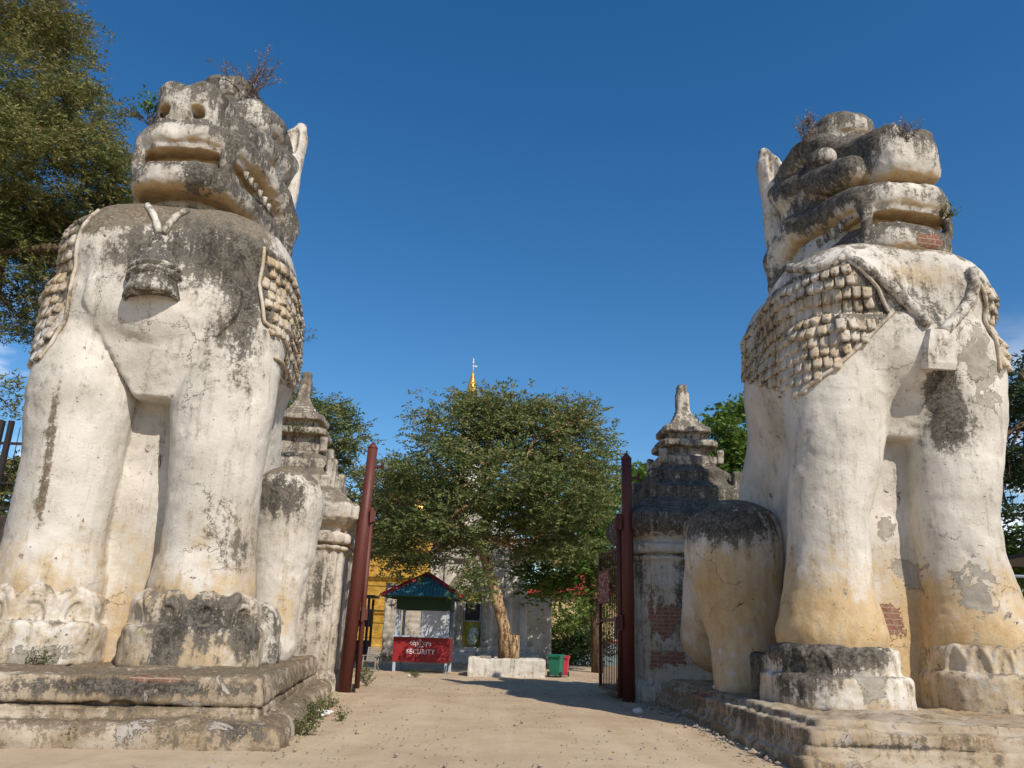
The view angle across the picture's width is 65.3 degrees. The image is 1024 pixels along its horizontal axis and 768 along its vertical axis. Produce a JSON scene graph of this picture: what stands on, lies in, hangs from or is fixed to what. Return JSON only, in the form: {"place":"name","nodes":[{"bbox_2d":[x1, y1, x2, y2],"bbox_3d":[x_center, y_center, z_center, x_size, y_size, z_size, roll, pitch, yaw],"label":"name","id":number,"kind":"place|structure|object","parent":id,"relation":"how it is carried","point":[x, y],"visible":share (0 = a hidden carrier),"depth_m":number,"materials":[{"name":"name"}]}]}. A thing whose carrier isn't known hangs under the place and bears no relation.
{"place":"outdoors","nodes":[
{"label":"outdoors","id":0,"kind":"place"},
{"bbox_2d":[0,652,789,767],"bbox_3d":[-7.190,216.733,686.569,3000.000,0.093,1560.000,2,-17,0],"label":"ground","id":1,"kind":"structure","parent":0,"point":[524,742],"depth_m":13.38,"materials":[{"name":"beige sand"}]},
{"bbox_2d":[0,516,6,542],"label":"boundary wall","id":2,"kind":"structure","parent":1,"relation":"on","point":[2,521],"depth_m":25.07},
{"bbox_2d":[0,420,21,515],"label":"iron fence","id":3,"kind":"object","parent":2,"relation":"on","point":[6,443],"visible":0.12,"depth_m":25.88,"materials":[{"name":"brown metal"}]},
{"bbox_2d":[0,449,20,515],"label":"leafy tree","id":4,"kind":"object","parent":1,"relation":"on","point":[12,478],"visible":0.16,"depth_m":30.86,"materials":[{"name":"green plant"}]},
{"bbox_2d":[0,0,139,424],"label":"overhanging tree","id":5,"kind":"object","parent":1,"relation":"on","point":[46,29],"visible":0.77,"depth_m":31.30,"materials":[{"name":"green plant"}]},
{"bbox_2d":[0,655,331,751],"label":"stone plinth","id":6,"kind":"structure","parent":1,"relation":"on","point":[109,705],"depth_m":10.96,"materials":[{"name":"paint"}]},
{"bbox_2d":[25,646,58,664],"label":"weed clump","id":7,"kind":"object","parent":6,"relation":"on","point":[40,662],"visible":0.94,"depth_m":12.98,"materials":[{"name":"green plant"}]},
{"bbox_2d":[0,74,324,666],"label":"guardian lion statue","id":8,"kind":"object","parent":6,"relation":"on","point":[165,508],"visible":0.98,"depth_m":15.21,"materials":[{"name":"white stone"}]},
{"bbox_2d":[119,100,148,124],"bbox_3d":[-8.488,-6.031,17.770,0.786,0.501,0.556,-8,-20,28],"label":"bare twig","id":9,"kind":"object","parent":8,"relation":"attached to","point":[134,114],"visible":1,"depth_m":17.76,"materials":[{"name":"brown plant"}]},
{"bbox_2d":[130,84,158,120],"bbox_3d":[-8.033,-6.261,17.736,0.869,0.838,0.671,-12,-22,37],"label":"leafy sprig","id":10,"kind":"object","parent":8,"relation":"on","point":[149,103],"visible":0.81,"depth_m":17.73,"materials":[{"name":"green plant"}]},
{"bbox_2d":[205,43,286,98],"bbox_3d":[-6.373,-7.676,19.282,1.530,1.484,1.634,-14,-23,41],"label":"dry shrub","id":11,"kind":"object","parent":8,"relation":"on","point":[253,79],"visible":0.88,"depth_m":19.30,"materials":[{"name":"brown plant"}]},
{"bbox_2d":[298,325,316,342],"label":"leafy sprig","id":12,"kind":"object","parent":8,"relation":"on","point":[304,331],"visible":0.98,"depth_m":18.36,"materials":[{"name":"brown plant"}]},
{"bbox_2d":[292,707,323,735],"bbox_3d":[-3.264,5.281,12.494,0.649,0.467,0.663,2,-17,0],"label":"weed clump","id":13,"kind":"object","parent":1,"relation":"on","point":[307,729],"visible":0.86,"depth_m":12.43,"materials":[{"name":"green plant"}]},
{"bbox_2d":[304,696,329,721],"bbox_3d":[-3.586,5.843,14.309,0.634,0.499,0.670,2,-17,0],"label":"weed clump","id":14,"kind":"object","parent":1,"relation":"on","point":[311,713],"visible":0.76,"depth_m":14.30,"materials":[{"name":"green plant"}]},
{"bbox_2d":[281,372,360,690],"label":"gate pillar","id":15,"kind":"structure","parent":1,"relation":"on","point":[322,615],"depth_m":22.79,"materials":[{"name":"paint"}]},
{"bbox_2d":[283,409,318,442],"bbox_3d":[-6.333,1.184,23.672,1.298,1.041,0.727,4,-17,-6],"label":"leafy sprig","id":16,"kind":"object","parent":15,"relation":"on","point":[294,430],"visible":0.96,"depth_m":23.64,"materials":[{"name":"brown plant"}]},
{"bbox_2d":[323,710,330,715],"bbox_3d":[-3.613,6.393,15.520,0.174,0.110,0.141,2,-17,0],"label":"loose stone","id":17,"kind":"object","parent":1,"relation":"on","point":[327,713],"visible":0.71,"depth_m":15.47,"materials":[{"name":"white stone"}]},
{"bbox_2d":[317,690,344,709],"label":"weed clump","id":18,"kind":"object","parent":1,"relation":"on","point":[331,705],"visible":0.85,"depth_m":16.62,"materials":[{"name":"green plant"}]},
{"bbox_2d":[286,386,385,478],"bbox_3d":[-10.241,6.368,38.457,8.319,13.658,6.881,2,-17,0],"label":"feathery tree","id":19,"kind":"object","parent":1,"relation":"on","point":[326,409],"visible":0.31,"depth_m":38.91,"materials":[{"name":"green plant"}]},
{"bbox_2d":[331,705,352,721],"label":"weed clump","id":20,"kind":"object","parent":1,"relation":"on","point":[341,715],"visible":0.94,"depth_m":14.65,"materials":[{"name":"green plant"}]},
{"bbox_2d":[337,442,383,692],"bbox_3d":[-4.260,5.093,22.778,0.575,7.050,0.380,4,-17,1],"label":"gate post","id":21,"kind":"object","parent":1,"relation":"on","point":[353,610],"visible":0.91,"depth_m":22.50,"materials":[{"name":"red paint"}]},
{"bbox_2d":[354,507,375,688],"bbox_3d":[-4.421,6.380,23.926,0.260,4.940,3.363,5,-18,-9],"label":"gate leaf","id":22,"kind":"object","parent":21,"relation":"attached to","point":[363,613],"visible":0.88,"depth_m":22.34,"materials":[{"name":"red paint"}]},
{"bbox_2d":[353,664,368,676],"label":"weed clump","id":23,"kind":"object","parent":1,"relation":"on","point":[362,667],"visible":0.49,"depth_m":28.49,"materials":[{"name":"green plant"}]},
{"bbox_2d":[354,667,376,685],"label":"weed clump","id":24,"kind":"object","parent":1,"relation":"on","point":[365,680],"visible":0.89,"depth_m":24.23,"materials":[{"name":"green plant"}]},
{"bbox_2d":[355,595,379,660],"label":"market stall","id":25,"kind":"object","parent":1,"relation":"on","point":[366,642],"visible":0.32,"depth_m":42.26,"materials":[{"name":"metal"}]},
{"bbox_2d":[362,647,380,671],"bbox_3d":[-5.717,11.187,32.454,0.620,0.944,0.779,0,-17,6],"label":"wooden armchair","id":26,"kind":"object","parent":1,"relation":"on","point":[373,654],"visible":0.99,"depth_m":32.67,"materials":[{"name":"brown wood"}]},
{"bbox_2d":[384,651,391,660],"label":"weed clump","id":27,"kind":"object","parent":1,"relation":"on","point":[386,657],"visible":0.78,"depth_m":44.17,"materials":[{"name":"green plant"}]},
{"bbox_2d":[357,502,440,651],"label":"golden pagoda","id":28,"kind":"object","parent":1,"relation":"on","point":[376,586],"visible":0.02,"depth_m":62.25,"materials":[{"name":"paint"}]},
{"bbox_2d":[338,453,479,572],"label":"hedge tree","id":29,"kind":"object","parent":1,"relation":"on","point":[389,500],"visible":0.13,"depth_m":44.47,"materials":[{"name":"green plant"}]},
{"bbox_2d":[411,668,422,676],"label":"weed clump","id":30,"kind":"object","parent":1,"relation":"on","point":[414,673],"visible":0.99,"depth_m":29.66,"materials":[{"name":"green plant"}]},
{"bbox_2d":[379,573,470,673],"bbox_3d":[-3.729,10.205,34.386,3.621,4.164,3.296,1,-17,2],"label":"security booth","id":31,"kind":"object","parent":1,"relation":"on","point":[428,598],"visible":0.94,"depth_m":33.46,"materials":[{"name":"blue paint"}]},
{"bbox_2d":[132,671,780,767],"bbox_3d":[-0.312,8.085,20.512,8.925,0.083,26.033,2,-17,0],"label":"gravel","id":32,"kind":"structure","parent":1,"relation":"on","point":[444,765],"depth_m":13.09,"materials":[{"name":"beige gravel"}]},
{"bbox_2d":[380,583,551,665],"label":"white brick wall","id":33,"kind":"structure","parent":1,"relation":"on","point":[538,641],"depth_m":45.19,"materials":[{"name":"paint"}]},
{"bbox_2d":[429,358,537,664],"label":"white shrine","id":34,"kind":"object","parent":1,"relation":"on","point":[475,631],"visible":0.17,"depth_m":45.10,"materials":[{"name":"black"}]},
{"bbox_2d":[467,656,545,678],"bbox_3d":[-0.244,11.613,32.722,3.123,0.906,2.225,2,-17,-1],"label":"tree planter","id":35,"kind":"object","parent":1,"relation":"on","point":[486,666],"visible":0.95,"depth_m":31.69,"materials":[{"name":"concrete"}]},
{"bbox_2d":[356,377,629,658],"bbox_3d":[-1.181,5.424,34.091,13.170,12.446,8.788,2,-17,0],"label":"courtyard tree","id":36,"kind":"object","parent":35,"relation":"in","point":[534,461],"visible":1,"depth_m":33.77,"materials":[{"name":"green plant"}]},
{"bbox_2d":[509,635,518,658],"bbox_3d":[0.056,10.910,32.748,0.529,1.204,0.537,2,-17,0],"label":"tree stump","id":37,"kind":"object","parent":35,"relation":"on","point":[514,646],"visible":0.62,"depth_m":32.59,"materials":[{"name":"wood"}]},
{"bbox_2d":[247,669,784,767],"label":"fallen leaves","id":38,"kind":"object","parent":1,"relation":"on","point":[519,715],"visible":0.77,"depth_m":13.57,"materials":[{"name":"plant"}]},
{"bbox_2d":[271,698,782,764],"bbox_3d":[-0.561,6.669,16.045,8.666,0.125,11.396,2,-17,0],"label":"rubble","id":39,"kind":"object","parent":1,"relation":"on","point":[752,752],"visible":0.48,"depth_m":13.89,"materials":[{"name":"grey stone"}]},
{"bbox_2d":[547,654,565,676],"bbox_3d":[1.852,11.676,33.141,0.596,0.867,0.716,-6,-19,24],"label":"wheelie bin","id":40,"kind":"object","parent":1,"relation":"on","point":[556,664],"visible":1,"depth_m":32.92,"materials":[{"name":"green plastic"}]},
{"bbox_2d":[555,655,569,676],"bbox_3d":[2.128,11.822,33.517,0.574,0.832,0.685,-1,-18,10],"label":"wheelie bin","id":41,"kind":"object","parent":1,"relation":"on","point":[566,662],"visible":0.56,"depth_m":33.27,"materials":[{"name":"red plastic"}]},
{"bbox_2d":[496,444,644,672],"bbox_3d":[3.260,8.519,40.776,8.596,11.792,7.346,2,-17,0],"label":"dense tree","id":42,"kind":"object","parent":1,"relation":"on","point":[555,585],"visible":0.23,"depth_m":39.16,"materials":[{"name":"green plant"}]},
{"bbox_2d":[528,575,616,640],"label":"tree","id":43,"kind":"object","parent":1,"relation":"on","point":[559,597],"depth_m":57.78,"materials":[{"name":"green plant"}]},
{"bbox_2d":[540,587,615,664],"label":"green bush","id":44,"kind":"object","parent":1,"relation":"on","point":[562,630],"visible":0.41,"depth_m":47.00,"materials":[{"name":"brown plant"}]},
{"bbox_2d":[551,623,615,666],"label":"dark bush","id":45,"kind":"object","parent":1,"relation":"on","point":[573,650],"visible":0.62,"depth_m":46.08,"materials":[{"name":"green plant"}]},
{"bbox_2d":[551,641,615,665],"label":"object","id":46,"kind":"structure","parent":1,"relation":"on","point":[590,659],"depth_m":48.77,"materials":[{"name":"green plant"}]},
{"bbox_2d":[613,461,646,507],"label":"leafy tree","id":47,"kind":"object","parent":1,"relation":"on","point":[643,466],"visible":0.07,"depth_m":57.09,"materials":[{"name":"green plant"}]},
{"bbox_2d":[621,452,639,702],"bbox_3d":[3.356,5.307,22.423,0.560,6.900,0.340,2,-17,0],"label":"gate post","id":48,"kind":"object","parent":1,"relation":"on","point":[628,643],"visible":0.91,"depth_m":22.21,"materials":[{"name":"red paint"}]},
{"bbox_2d":[599,514,622,697],"bbox_3d":[2.895,6.529,23.627,0.260,4.940,3.363,3,-17,-3],"label":"gate leaf","id":49,"kind":"object","parent":48,"relation":"attached to","point":[604,585],"visible":0.99,"depth_m":23.15,"materials":[{"name":"red paint"}]},
{"bbox_2d":[633,707,642,713],"bbox_3d":[2.850,7.411,18.071,0.238,0.162,0.238,-6,-19,24],"label":"loose stone","id":50,"kind":"object","parent":1,"relation":"on","point":[638,710],"visible":0.92,"depth_m":18.00,"materials":[{"name":"grey stone"}]},
{"bbox_2d":[606,385,741,702],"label":"gate pillar","id":51,"kind":"structure","parent":1,"relation":"on","point":[680,484],"depth_m":22.52,"materials":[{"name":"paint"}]},
{"bbox_2d":[692,391,746,475],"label":"broad leaved tree","id":52,"kind":"object","parent":1,"relation":"on","point":[732,440],"visible":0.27,"depth_m":54.79,"materials":[{"name":"green plant"}]},
{"bbox_2d":[655,679,1023,767],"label":"stone plinth","id":53,"kind":"structure","parent":1,"relation":"on","point":[790,735],"depth_m":11.04,"materials":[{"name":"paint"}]},
{"bbox_2d":[680,111,1023,713],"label":"guardian lion statue","id":54,"kind":"object","parent":53,"relation":"on","point":[846,550],"visible":0.98,"depth_m":15.23,"materials":[{"name":"white stone"}]},
{"bbox_2d":[793,109,818,143],"bbox_3d":[7.016,-6.193,19.028,0.584,0.793,1.006,-4,-18,19],"label":"dry shrub","id":55,"kind":"object","parent":54,"relation":"on","point":[808,121],"visible":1,"depth_m":19.12,"materials":[{"name":"brown plant"}]},
{"bbox_2d":[874,113,922,141],"bbox_3d":[8.321,-5.384,17.167,0.869,0.744,0.753,8,-19,-20],"label":"dry shrub","id":56,"kind":"object","parent":54,"relation":"on","point":[905,130],"visible":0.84,"depth_m":17.09,"materials":[{"name":"brown plant"}]},
{"bbox_2d":[937,201,960,222],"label":"leafy sprig","id":57,"kind":"object","parent":54,"relation":"on","point":[950,214],"visible":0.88,"depth_m":16.85,"materials":[{"name":"green plant"}]},
{"bbox_2d":[1001,349,1023,552],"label":"hanging tree","id":58,"kind":"object","parent":1,"relation":"on","point":[1013,475],"visible":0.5,"depth_m":29.87,"materials":[{"name":"green plant"}]},
{"bbox_2d":[1002,522,1023,597],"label":"shrubby tree","id":59,"kind":"object","parent":1,"relation":"on","point":[1013,551],"visible":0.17,"depth_m":30.71,"materials":[{"name":"green plant"}]},
{"bbox_2d":[1007,553,1023,577],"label":"dark shed","id":60,"kind":"structure","parent":1,"relation":"on","point":[1016,560],"depth_m":24.14,"materials":[{"name":"metal"}]},
{"bbox_2d":[0,0,1023,591],"label":"sky","id":61,"kind":"structure","parent":0,"point":[556,194],"materials":[{"name":"blue"}]}
]}

